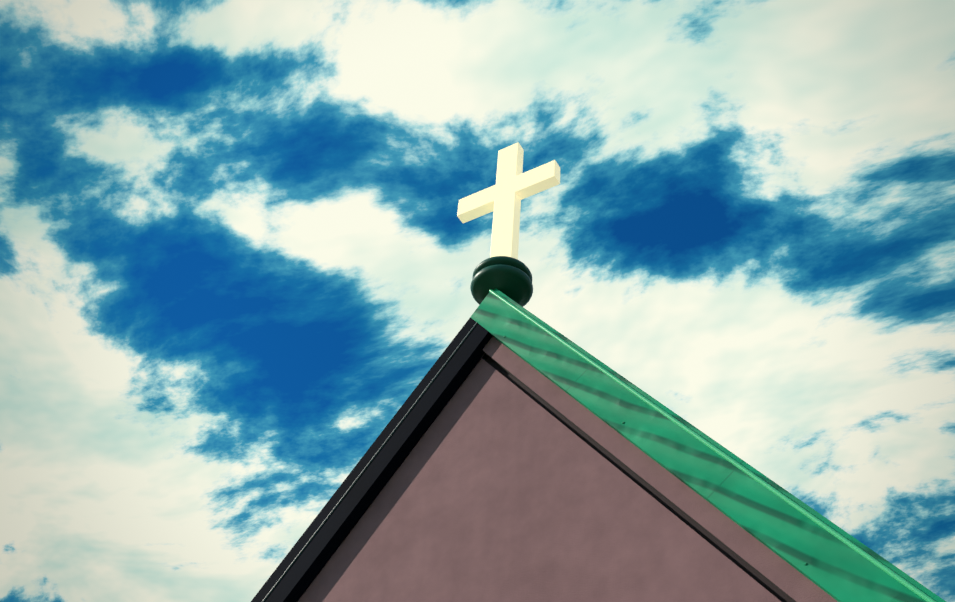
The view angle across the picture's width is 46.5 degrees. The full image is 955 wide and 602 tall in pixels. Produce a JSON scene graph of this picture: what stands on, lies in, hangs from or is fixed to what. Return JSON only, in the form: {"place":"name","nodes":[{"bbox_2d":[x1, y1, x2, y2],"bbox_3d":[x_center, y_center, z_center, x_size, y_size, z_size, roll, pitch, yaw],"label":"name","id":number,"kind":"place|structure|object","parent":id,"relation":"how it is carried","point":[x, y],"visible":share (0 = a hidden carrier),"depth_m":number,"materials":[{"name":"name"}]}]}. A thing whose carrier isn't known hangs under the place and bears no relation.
{"place":"outdoors","nodes":[
{"label":"outdoors","id":0,"kind":"place"},
{"bbox_2d":[0,0,954,601],"label":"sky","id":1,"kind":"structure","parent":0,"point":[234,244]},
{"bbox_2d":[297,358,780,601],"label":"church walls","id":2,"kind":"structure","parent":0,"point":[498,487],"depth_m":6.00,"materials":[{"name":"pink paint"}]},
{"bbox_2d":[251,318,491,601],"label":"rake trim","id":3,"kind":"structure","parent":2,"relation":"attached to","point":[343,518],"depth_m":6.70,"materials":[{"name":"black metal"}]},
{"bbox_2d":[262,322,477,601],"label":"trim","id":4,"kind":"structure","parent":3,"relation":"attached to","point":[358,477],"depth_m":6.73,"materials":[{"name":"black metal"}]},
{"bbox_2d":[470,289,945,601],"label":"rake trim","id":5,"kind":"structure","parent":2,"relation":"attached to","point":[766,538],"depth_m":5.45,"materials":[{"name":"green metal"}]},
{"bbox_2d":[470,256,532,306],"bbox_3d":[0.163,-0.113,7.375,0.416,0.282,0.416,-20,-50,24],"label":"finial base","id":6,"kind":"object","parent":5,"relation":"on","point":[510,277],"visible":0.77,"depth_m":7.25,"materials":[{"name":"green metal"}]},
{"bbox_2d":[457,142,559,258],"bbox_3d":[0.213,-0.678,7.933,0.806,1.300,0.085,-20,-50,24],"label":"cross","id":7,"kind":"object","parent":6,"relation":"on","point":[508,192],"visible":0.9,"depth_m":7.93,"materials":[{"name":"beige plastic"}]},
{"bbox_2d":[489,289,936,601],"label":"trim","id":8,"kind":"structure","parent":5,"relation":"attached to","point":[869,557],"depth_m":5.31,"materials":[{"name":"green metal"}]}
]}

